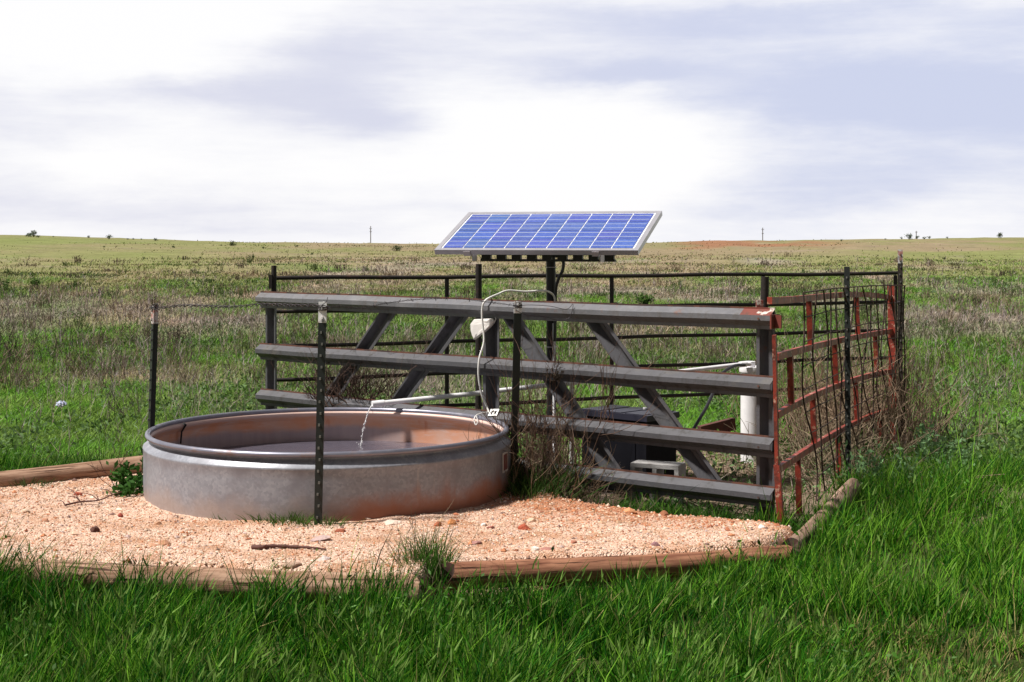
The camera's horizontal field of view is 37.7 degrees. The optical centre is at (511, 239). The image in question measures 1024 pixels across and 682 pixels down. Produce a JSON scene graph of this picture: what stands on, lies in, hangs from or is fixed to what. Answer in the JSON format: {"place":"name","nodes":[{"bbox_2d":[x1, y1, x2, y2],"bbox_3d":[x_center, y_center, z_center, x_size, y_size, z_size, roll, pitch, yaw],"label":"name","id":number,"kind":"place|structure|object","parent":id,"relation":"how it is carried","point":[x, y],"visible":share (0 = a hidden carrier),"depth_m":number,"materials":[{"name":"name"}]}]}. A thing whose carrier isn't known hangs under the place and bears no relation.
{"place":"outdoors","nodes":[
{"label":"outdoors","id":0,"kind":"place"},
{"bbox_2d":[0,472,792,608],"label":"gravel path","id":1,"kind":"structure","parent":0,"point":[764,541],"depth_m":9.39,"materials":[{"name":"beige gravel"}]},
{"bbox_2d":[21,509,29,512],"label":"rock","id":2,"kind":"object","parent":1,"relation":"on","point":[25,510],"visible":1,"depth_m":10.15,"materials":[{"name":"stone"}]},
{"bbox_2d":[2,477,64,488],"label":"grass tuft","id":3,"kind":"object","parent":1,"relation":"on","point":[24,483],"visible":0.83,"depth_m":11.32,"materials":[{"name":"green plant"}]},
{"bbox_2d":[0,456,142,486],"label":"log","id":4,"kind":"object","parent":1,"relation":"on","point":[65,472],"visible":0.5,"depth_m":11.56,"materials":[{"name":"brown wood"}]},
{"bbox_2d":[59,486,121,505],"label":"dead branch","id":5,"kind":"object","parent":1,"relation":"on","point":[79,501],"visible":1,"depth_m":10.50,"materials":[{"name":"brown wood"}]},
{"bbox_2d":[90,526,99,531],"bbox_3d":[-2.650,1.844,9.521,0.061,0.056,0.050,1,5,-8],"label":"rock","id":6,"kind":"object","parent":1,"relation":"on","point":[95,529],"visible":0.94,"depth_m":9.51,"materials":[{"name":"stone"}]},
{"bbox_2d":[90,440,131,487],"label":"dead weed","id":7,"kind":"object","parent":1,"relation":"on","point":[115,466],"visible":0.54,"depth_m":11.17,"materials":[{"name":"beige plant"}]},
{"bbox_2d":[106,448,143,496],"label":"leafy weed","id":8,"kind":"object","parent":1,"relation":"on","point":[130,483],"visible":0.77,"depth_m":10.95,"materials":[{"name":"green plant"}]},
{"bbox_2d":[159,540,170,544],"bbox_3d":[-2.117,1.850,9.137,0.075,0.048,0.054,5,-6,-10],"label":"rock","id":9,"kind":"object","parent":1,"relation":"on","point":[165,542],"visible":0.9,"depth_m":9.12,"materials":[{"name":"stone"}]},
{"bbox_2d":[234,513,266,523],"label":"grass tuft","id":10,"kind":"object","parent":1,"relation":"on","point":[252,518],"visible":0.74,"depth_m":9.82,"materials":[{"name":"green plant"}]},
{"bbox_2d":[245,510,310,526],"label":"grass tuft","id":11,"kind":"object","parent":1,"relation":"on","point":[276,519],"visible":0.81,"depth_m":9.76,"materials":[{"name":"green plant"}]},
{"bbox_2d":[251,544,325,549],"bbox_3d":[-1.336,1.839,8.961,0.463,0.045,0.070,0,0,6],"label":"stick","id":12,"kind":"object","parent":1,"relation":"on","point":[259,547],"visible":0.99,"depth_m":8.97,"materials":[{"name":"brown wood"}]},
{"bbox_2d":[257,511,322,525],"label":"grass tuft","id":13,"kind":"object","parent":1,"relation":"on","point":[299,521],"visible":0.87,"depth_m":9.72,"materials":[{"name":"green plant"}]},
{"bbox_2d":[282,562,301,568],"bbox_3d":[-1.248,1.848,8.505,0.122,0.043,0.079,4,1,-18],"label":"rock","id":14,"kind":"object","parent":1,"relation":"on","point":[291,564],"visible":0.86,"depth_m":8.48,"materials":[{"name":"stone"}]},
{"bbox_2d":[310,535,330,541],"bbox_3d":[-1.180,1.836,9.208,0.137,0.036,0.097,-7,-2,-21],"label":"rock","id":15,"kind":"object","parent":1,"relation":"on","point":[322,537],"visible":1,"depth_m":9.18,"materials":[{"name":"stone"}]},
{"bbox_2d":[318,556,329,560],"bbox_3d":[-1.093,1.854,8.723,0.074,0.036,0.051,-5,-5,-18],"label":"rock","id":16,"kind":"object","parent":1,"relation":"on","point":[323,558],"visible":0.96,"depth_m":8.71,"materials":[{"name":"stone"}]},
{"bbox_2d":[143,407,510,520],"bbox_3d":[-1.363,1.698,11.177,2.712,0.605,2.712,0,0,0],"label":"stock tank","id":17,"kind":"object","parent":1,"relation":"on","point":[188,469],"visible":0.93,"depth_m":10.17,"materials":[{"name":"metal"}]},
{"bbox_2d":[213,440,440,451],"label":"water","id":18,"kind":"structure","parent":17,"relation":"in","point":[330,446],"depth_m":12.15,"materials":[{"name":"grey liquid"}]},
{"bbox_2d":[296,516,359,528],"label":"grass tuft","id":19,"kind":"object","parent":1,"relation":"on","point":[331,523],"visible":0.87,"depth_m":9.70,"materials":[{"name":"green plant"}]},
{"bbox_2d":[335,528,345,531],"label":"rock","id":20,"kind":"object","parent":1,"relation":"on","point":[340,530],"visible":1,"depth_m":9.46,"materials":[{"name":"stone"}]},
{"bbox_2d":[383,519,401,524],"bbox_3d":[-0.786,1.853,9.799,0.137,0.047,0.088,-6,0,-5],"label":"rock","id":21,"kind":"object","parent":1,"relation":"on","point":[389,522],"visible":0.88,"depth_m":9.78,"materials":[{"name":"stone"}]},
{"bbox_2d":[362,500,491,586],"bbox_3d":[-0.483,1.739,8.635,0.756,0.484,0.682,0,0,0],"label":"grass clump","id":22,"kind":"object","parent":1,"relation":"on","point":[436,557],"visible":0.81,"depth_m":8.57,"materials":[{"name":"green plant"}]},
{"bbox_2d":[447,519,455,524],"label":"rock","id":23,"kind":"object","parent":1,"relation":"on","point":[451,520],"visible":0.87,"depth_m":9.74,"materials":[{"name":"stone"}]},
{"bbox_2d":[468,541,481,544],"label":"rock","id":24,"kind":"object","parent":1,"relation":"on","point":[476,542],"visible":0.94,"depth_m":9.13,"materials":[{"name":"stone"}]},
{"bbox_2d":[518,524,530,529],"bbox_3d":[0.084,1.857,9.640,0.091,0.057,0.059,6,-5,-11],"label":"rock","id":25,"kind":"object","parent":1,"relation":"on","point":[523,527],"visible":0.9,"depth_m":9.62,"materials":[{"name":"stone"}]},
{"bbox_2d":[526,518,535,521],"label":"rock","id":26,"kind":"object","parent":1,"relation":"on","point":[531,520],"visible":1,"depth_m":9.88,"materials":[{"name":"stone"}]},
{"bbox_2d":[531,546,538,550],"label":"rock","id":27,"kind":"object","parent":1,"relation":"on","point":[535,548],"visible":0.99,"depth_m":8.93,"materials":[{"name":"stone"}]},
{"bbox_2d":[469,388,619,496],"bbox_3d":[0.212,1.495,11.135,1.173,0.755,1.313,0,0,0],"label":"dead bush","id":28,"kind":"object","parent":1,"relation":"on","point":[527,474],"visible":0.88,"depth_m":11.03,"materials":[{"name":"brown plant"}]},
{"bbox_2d":[539,547,550,549],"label":"rock","id":29,"kind":"object","parent":1,"relation":"on","point":[546,548],"visible":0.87,"depth_m":8.95,"materials":[{"name":"stone"}]},
{"bbox_2d":[487,441,605,502],"bbox_3d":[0.018,1.657,10.924,1.315,0.439,1.051,0,0,28],"label":"grass clump","id":30,"kind":"object","parent":1,"relation":"on","point":[522,492],"visible":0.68,"depth_m":10.83,"materials":[{"name":"plant"}]},
{"bbox_2d":[441,545,791,589],"bbox_3d":[0.655,1.917,8.818,2.205,0.179,0.153,0,0,-18],"label":"log","id":31,"kind":"object","parent":1,"relation":"on","point":[595,566],"visible":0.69,"depth_m":8.70,"materials":[{"name":"brown wood"}]},
{"bbox_2d":[623,507,636,513],"bbox_3d":[0.808,1.861,10.276,0.099,0.055,0.073,2,2,18],"label":"rock","id":32,"kind":"object","parent":1,"relation":"on","point":[630,510],"visible":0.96,"depth_m":10.25,"materials":[{"name":"stone"}]},
{"bbox_2d":[660,510,667,515],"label":"rock","id":33,"kind":"object","parent":1,"relation":"on","point":[664,513],"visible":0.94,"depth_m":10.25,"materials":[{"name":"stone"}]},
{"bbox_2d":[0,235,1023,681],"bbox_3d":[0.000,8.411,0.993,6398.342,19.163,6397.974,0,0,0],"label":"ground","id":34,"kind":"structure","parent":0,"point":[44,249],"depth_m":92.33,"materials":[{"name":"green plant"}]},
{"bbox_2d":[0,275,11,290],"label":"tall weed","id":35,"kind":"object","parent":34,"relation":"on","point":[4,282],"visible":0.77,"depth_m":55.95,"materials":[{"name":"green plant"}]},
{"bbox_2d":[0,331,51,391],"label":"dead bush","id":36,"kind":"object","parent":34,"relation":"on","point":[15,378],"visible":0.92,"depth_m":21.61,"materials":[{"name":"brown plant"}]},
{"bbox_2d":[27,230,36,236],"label":"shrub","id":37,"kind":"object","parent":34,"relation":"on","point":[33,233],"visible":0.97,"depth_m":234.80,"materials":[{"name":"green plant"}]},
{"bbox_2d":[29,269,40,288],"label":"tall weed","id":38,"kind":"object","parent":34,"relation":"on","point":[34,282],"visible":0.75,"depth_m":57.92,"materials":[{"name":"green plant"}]},
{"bbox_2d":[0,292,79,365],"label":"dead bush","id":39,"kind":"object","parent":34,"relation":"on","point":[9,341],"visible":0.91,"depth_m":26.93,"materials":[{"name":"brown plant"}]},
{"bbox_2d":[56,401,66,407],"bbox_3d":[-5.476,1.994,18.205,0.146,0.086,0.105,0,0,0],"label":"crumpled scrap","id":40,"kind":"object","parent":34,"relation":"on","point":[61,403],"visible":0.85,"depth_m":18.17,"materials":[{"name":"white paper"}]},
{"bbox_2d":[57,336,149,378],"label":"dead bush","id":41,"kind":"object","parent":34,"relation":"on","point":[96,362],"visible":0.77,"depth_m":24.03,"materials":[{"name":"brown plant"}]},
{"bbox_2d":[84,371,147,424],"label":"dead bush","id":42,"kind":"object","parent":34,"relation":"on","point":[119,412],"visible":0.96,"depth_m":17.28,"materials":[{"name":"brown plant"}]},
{"bbox_2d":[147,297,158,440],"bbox_3d":[-2.705,1.263,11.242,0.107,1.676,0.080,0,0,0],"label":"fence post","id":43,"kind":"object","parent":34,"relation":"on","point":[153,369],"visible":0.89,"depth_m":11.25,"materials":[{"name":"metal"}]},
{"bbox_2d":[149,303,323,309],"bbox_3d":[-1.959,0.473,10.493,0.072,0.117,2.152,0,0,-44],"label":"barbed wire","id":44,"kind":"object","parent":43,"relation":"attached to","point":[225,306],"visible":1,"depth_m":10.45,"materials":[{"name":"metal"}]},
{"bbox_2d":[0,557,425,603],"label":"log","id":45,"kind":"object","parent":34,"relation":"on","point":[216,574],"visible":0.44,"depth_m":8.43,"materials":[{"name":"brown wood"}]},
{"bbox_2d":[228,240,236,245],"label":"shrub","id":46,"kind":"object","parent":34,"relation":"on","point":[233,243],"visible":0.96,"depth_m":189.89,"materials":[{"name":"green plant"}]},
{"bbox_2d":[221,350,301,385],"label":"dead bush","id":47,"kind":"object","parent":34,"relation":"on","point":[259,373],"visible":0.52,"depth_m":22.04,"materials":[{"name":"brown plant"}]},
{"bbox_2d":[269,265,276,408],"bbox_3d":[-2.214,1.344,13.896,0.075,2.213,0.059,0,0,0],"label":"pipe post","id":48,"kind":"object","parent":34,"relation":"on","point":[273,281],"visible":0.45,"depth_m":13.88,"materials":[{"name":"brown metal"}]},
{"bbox_2d":[314,297,327,524],"bbox_3d":[-1.236,1.235,9.739,0.102,1.730,0.063,0,0,15],"label":"fence post","id":49,"kind":"object","parent":34,"relation":"on","point":[320,404],"visible":0.98,"depth_m":9.72,"materials":[{"name":"metal"}]},
{"bbox_2d":[327,296,513,308],"bbox_3d":[-0.644,0.451,10.547,0.127,0.099,2.034,0,0,38],"label":"barbed wire","id":50,"kind":"object","parent":49,"relation":"attached to","point":[339,306],"visible":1,"depth_m":10.52,"materials":[{"name":"metal"}]},
{"bbox_2d":[269,331,399,406],"bbox_3d":[-1.397,1.128,13.257,1.145,0.709,1.179,0,0,28],"label":"dead bush","id":51,"kind":"object","parent":34,"relation":"on","point":[355,384],"visible":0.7,"depth_m":13.07,"materials":[{"name":"brown plant"}]},
{"bbox_2d":[285,301,431,409],"bbox_3d":[-1.087,1.300,12.774,1.175,1.645,1.194,0,0,38],"label":"dead bush","id":52,"kind":"object","parent":34,"relation":"on","point":[387,393],"visible":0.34,"depth_m":12.85,"materials":[{"name":"brown plant"}]},
{"bbox_2d":[392,244,402,250],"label":"shrub","id":53,"kind":"object","parent":34,"relation":"on","point":[396,247],"visible":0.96,"depth_m":174.84,"materials":[{"name":"green plant"}]},
{"bbox_2d":[474,264,481,408],"bbox_3d":[-0.326,1.341,14.482,0.069,2.218,0.064,0,0,26],"label":"pipe post","id":54,"kind":"object","parent":34,"relation":"on","point":[478,287],"visible":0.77,"depth_m":14.46,"materials":[{"name":"metal"}]},
{"bbox_2d":[0,416,1023,681],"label":"tall grass","id":55,"kind":"structure","parent":34,"relation":"on","point":[162,632],"depth_m":7.59,"materials":[{"name":"green plant"}]},
{"bbox_2d":[0,251,1023,460],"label":"dry weeds","id":56,"kind":"object","parent":34,"relation":"on","point":[948,312],"visible":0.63,"depth_m":31.83,"materials":[{"name":"beige plant"}]},
{"bbox_2d":[0,292,1023,467],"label":"broadleaf weeds","id":57,"kind":"object","parent":34,"relation":"on","point":[713,401],"visible":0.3,"depth_m":18.87,"materials":[{"name":"green plant"}]},
{"bbox_2d":[511,301,521,467],"bbox_3d":[0.031,1.289,11.349,0.114,1.723,0.060,0,0,0],"label":"fence post","id":58,"kind":"object","parent":34,"relation":"on","point":[516,357],"visible":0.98,"depth_m":11.34,"materials":[{"name":"metal"}]},
{"bbox_2d":[516,305,572,319],"bbox_3d":[0.249,0.549,11.371,0.448,0.126,0.029,0,0,-11],"label":"tie wire","id":59,"kind":"object","parent":58,"relation":"attached to","point":[546,317],"visible":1,"depth_m":11.38,"materials":[{"name":"metal"}]},
{"bbox_2d":[255,291,781,521],"bbox_3d":[-0.215,1.409,12.058,5.385,1.883,0.150,0,0,39],"label":"metal barrier","id":60,"kind":"object","parent":34,"relation":"on","point":[671,431],"visible":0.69,"depth_m":11.35,"materials":[{"name":"metal"}]},
{"bbox_2d":[470,318,496,339],"bbox_3d":[-0.232,0.704,12.045,0.256,0.204,0.058,0,0,32],"label":"plastic jug","id":61,"kind":"object","parent":60,"relation":"hanging from","point":[476,328],"visible":1,"depth_m":12.05,"materials":[{"name":"white plastic"}]},
{"bbox_2d":[474,290,555,424],"bbox_3d":[0.049,0.934,12.182,0.982,1.061,0.155,0,0,-43],"label":"white cable","id":62,"kind":"object","parent":60,"relation":"hanging from","point":[482,347],"visible":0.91,"depth_m":11.97,"materials":[{"name":"white plastic"}]},
{"bbox_2d":[544,355,566,381],"bbox_3d":[0.324,0.990,11.532,0.179,0.206,0.283,0,0,-43],"label":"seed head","id":63,"kind":"object","parent":60,"relation":"attached to","point":[558,377],"visible":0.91,"depth_m":11.51},
{"bbox_2d":[463,399,625,503],"bbox_3d":[0.296,1.713,11.269,1.787,1.020,1.944,0,0,30],"label":"dead bush","id":64,"kind":"object","parent":34,"relation":"on","point":[580,487],"visible":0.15,"depth_m":11.02,"materials":[{"name":"brown plant"}]},
{"bbox_2d":[434,211,661,459],"bbox_3d":[0.311,1.052,12.605,1.756,2.597,0.809,0,0,20],"label":"solar panel","id":65,"kind":"object","parent":34,"relation":"on","point":[595,236],"visible":0.77,"depth_m":12.55,"materials":[{"name":"blue glass"}]},
{"bbox_2d":[371,361,750,463],"bbox_3d":[0.589,1.694,13.134,3.837,1.113,0.235,0,0,-28],"label":"discharge pipe","id":66,"kind":"object","parent":34,"relation":"on","point":[377,403],"visible":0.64,"depth_m":12.63,"materials":[{"name":"white plastic"}]},
{"bbox_2d":[358,405,372,445],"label":"water stream","id":67,"kind":"structure","parent":66,"relation":"attached to","point":[361,443],"depth_m":12.24,"materials":[{"name":"white"}]},
{"bbox_2d":[676,363,745,450],"bbox_3d":[1.778,1.476,13.435,0.078,0.649,1.474,0,0,31],"label":"black hose","id":68,"kind":"object","parent":66,"relation":"attached to","point":[712,395],"visible":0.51,"depth_m":13.38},
{"bbox_2d":[468,317,672,501],"bbox_3d":[0.507,1.299,11.557,1.623,1.619,1.659,0,0,23],"label":"dead bush","id":69,"kind":"object","parent":34,"relation":"on","point":[559,415],"visible":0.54,"depth_m":11.39,"materials":[{"name":"brown plant"}]},
{"bbox_2d":[528,464,619,509],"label":"dead bush","id":70,"kind":"object","parent":34,"relation":"on","point":[588,497],"visible":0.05,"depth_m":10.81,"materials":[{"name":"brown plant"}]},
{"bbox_2d":[277,271,897,406],"bbox_3d":[0.954,1.365,14.969,6.665,2.070,0.066,0,0,-18],"label":"pipe fence","id":71,"kind":"object","parent":34,"relation":"on","point":[610,276],"visible":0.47,"depth_m":14.97,"materials":[{"name":"black metal"}]},
{"bbox_2d":[546,474,659,510],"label":"dead bush","id":72,"kind":"object","parent":34,"relation":"on","point":[613,501],"visible":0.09,"depth_m":10.74,"materials":[{"name":"brown plant"}]},
{"bbox_2d":[579,494,662,510],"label":"grass tuft","id":73,"kind":"object","parent":34,"relation":"on","point":[619,503],"visible":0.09,"depth_m":10.97,"materials":[{"name":"green plant"}]},
{"bbox_2d":[582,405,679,496],"bbox_3d":[0.966,1.734,12.405,0.724,0.692,0.430,0,0,44],"label":"storage box","id":74,"kind":"object","parent":34,"relation":"on","point":[624,455],"visible":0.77,"depth_m":12.20,"materials":[{"name":"black plastic"}]},
{"bbox_2d":[635,291,655,303],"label":"tall weed","id":75,"kind":"object","parent":34,"relation":"on","point":[640,298],"visible":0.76,"depth_m":45.98,"materials":[{"name":"green plant"}]},
{"bbox_2d":[605,499,695,514],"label":"grass tuft","id":76,"kind":"object","parent":34,"relation":"on","point":[642,507],"visible":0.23,"depth_m":10.89,"materials":[{"name":"green plant"}]},
{"bbox_2d":[629,491,683,507],"bbox_3d":[1.126,2.020,11.680,0.390,0.190,0.190,0,0,29],"label":"concrete block","id":77,"kind":"object","parent":34,"relation":"on","point":[640,495],"depth_m":11.68,"materials":[{"name":"grey concrete"}]},
{"bbox_2d":[630,460,685,476],"bbox_3d":[1.137,1.828,11.660,0.390,0.190,0.190,0,0,24],"label":"concrete block","id":78,"kind":"object","parent":77,"relation":"on","point":[659,467],"depth_m":11.62,"materials":[{"name":"grey concrete"}]},
{"bbox_2d":[627,498,730,517],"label":"grass tuft","id":79,"kind":"object","parent":34,"relation":"on","point":[674,510],"visible":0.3,"depth_m":10.79,"materials":[{"name":"green plant"}]},
{"bbox_2d":[526,437,870,519],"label":"dead stalk litter","id":80,"kind":"object","parent":34,"relation":"on","point":[720,455],"visible":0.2,"depth_m":12.89,"materials":[{"name":"beige plant"}]},
{"bbox_2d":[649,497,754,520],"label":"grass tuft","id":81,"kind":"object","parent":34,"relation":"on","point":[710,512],"visible":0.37,"depth_m":10.64,"materials":[{"name":"green plant"}]},
{"bbox_2d":[697,417,735,452],"bbox_3d":[2.041,1.975,14.903,0.447,0.389,0.077,0,0,-31],"label":"wooden board","id":82,"kind":"object","parent":34,"relation":"on","point":[720,425],"visible":0.33,"depth_m":14.91,"materials":[{"name":"brown wood"}]},
{"bbox_2d":[739,361,755,462],"bbox_3d":[2.264,1.700,14.200,0.224,1.100,0.224,0,0,0],"label":"well casing","id":83,"kind":"object","parent":34,"relation":"on","point":[748,409],"visible":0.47,"depth_m":14.11,"materials":[{"name":"white plastic"}]},
{"bbox_2d":[761,277,768,306],"bbox_3d":[1.797,1.307,10.750,0.094,2.087,0.058,0,0,0],"label":"pipe post","id":84,"kind":"object","parent":34,"relation":"on","point":[764,288],"visible":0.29,"depth_m":10.72,"materials":[{"name":"grey metal"}]},
{"bbox_2d":[724,505,835,532],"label":"grass tuft","id":85,"kind":"object","parent":34,"relation":"on","point":[769,517],"visible":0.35,"depth_m":10.38,"materials":[{"name":"green plant"}]},
{"bbox_2d":[782,478,861,556],"bbox_3d":[2.215,1.948,10.585,0.145,0.156,2.580,0,0,22],"label":"log","id":86,"kind":"object","parent":34,"relation":"on","point":[795,541],"visible":0.52,"depth_m":10.32,"materials":[{"name":"brown wood"}]},
{"bbox_2d":[756,286,897,521],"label":"red gate","id":87,"kind":"structure","parent":34,"relation":"on","point":[790,406],"depth_m":11.60,"materials":[{"name":"metal"}]},
{"bbox_2d":[801,285,907,500],"bbox_3d":[2.957,1.198,12.994,0.204,1.634,4.326,0,0,25],"label":"wire panel","id":88,"kind":"object","parent":87,"relation":"attached to","point":[885,303],"visible":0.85,"depth_m":12.99,"materials":[{"name":"metal"}]},
{"bbox_2d":[844,267,850,479],"bbox_3d":[2.913,1.291,12.999,0.064,2.119,0.053,0,0,0],"label":"fence post","id":89,"kind":"object","parent":34,"relation":"on","point":[847,365],"visible":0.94,"depth_m":12.98,"materials":[{"name":"black metal"}]},
{"bbox_2d":[720,322,988,458],"bbox_3d":[3.329,1.425,14.890,2.538,1.426,2.812,0,0,28],"label":"dead stalk heap","id":90,"kind":"object","parent":34,"relation":"on","point":[883,398],"visible":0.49,"depth_m":14.65,"materials":[{"name":"brown plant"}]},
{"bbox_2d":[725,394,991,484],"bbox_3d":[3.076,1.786,13.653,2.998,0.786,1.732,0,0,-36],"label":"dead stalk heap","id":91,"kind":"object","parent":34,"relation":"on","point":[812,460],"visible":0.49,"depth_m":13.53,"materials":[{"name":"beige plant"}]},
{"bbox_2d":[794,436,924,490],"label":"silver weed","id":92,"kind":"object","parent":34,"relation":"on","point":[863,465],"visible":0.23,"depth_m":12.59,"materials":[{"name":"green plant"}]},
{"bbox_2d":[897,250,902,436],"bbox_3d":[3.955,1.274,15.246,0.076,2.352,0.059,0,0,32],"label":"fence post","id":93,"kind":"object","parent":34,"relation":"on","point":[900,267],"visible":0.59,"depth_m":15.23,"materials":[{"name":"metal"}]},
{"bbox_2d":[837,447,986,484],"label":"silver weed","id":94,"kind":"object","parent":34,"relation":"on","point":[909,459],"visible":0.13,"depth_m":12.45,"materials":[{"name":"green plant"}]},
{"bbox_2d":[855,423,980,468],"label":"silver weed","id":95,"kind":"object","parent":34,"relation":"on","point":[926,436],"visible":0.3,"depth_m":13.86,"materials":[{"name":"green plant"}]},
{"bbox_2d":[844,286,994,447],"bbox_3d":[4.032,1.200,15.259,1.426,1.881,1.137,0,0,-43],"label":"dead stalk heap","id":96,"kind":"object","parent":34,"relation":"on","point":[907,376],"visible":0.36,"depth_m":15.18,"materials":[{"name":"brown plant"}]},
{"bbox_2d":[943,370,959,443],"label":"dead weed","id":97,"kind":"object","parent":34,"relation":"on","point":[947,408],"visible":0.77,"depth_m":14.93,"materials":[{"name":"brown plant"}]},
{"bbox_2d":[890,424,1016,473],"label":"silver weed","id":98,"kind":"object","parent":34,"relation":"on","point":[953,444],"visible":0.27,"depth_m":13.62,"materials":[{"name":"green plant"}]},
{"bbox_2d":[908,345,1008,439],"bbox_3d":[4.559,1.607,15.621,1.164,1.100,1.024,0,0,0],"label":"dead weed","id":99,"kind":"object","parent":34,"relation":"on","point":[947,400],"visible":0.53,"depth_m":15.51,"materials":[{"name":"brown plant"}]},
{"bbox_2d":[938,380,1023,438],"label":"dead weed","id":100,"kind":"object","parent":34,"relation":"on","point":[999,415],"visible":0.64,"depth_m":15.66,"materials":[{"name":"beige plant"}]},
{"bbox_2d":[0,0,1023,243],"label":"sky","id":101,"kind":"structure","parent":0,"point":[302,121],"materials":[{"name":"white"}]}
]}

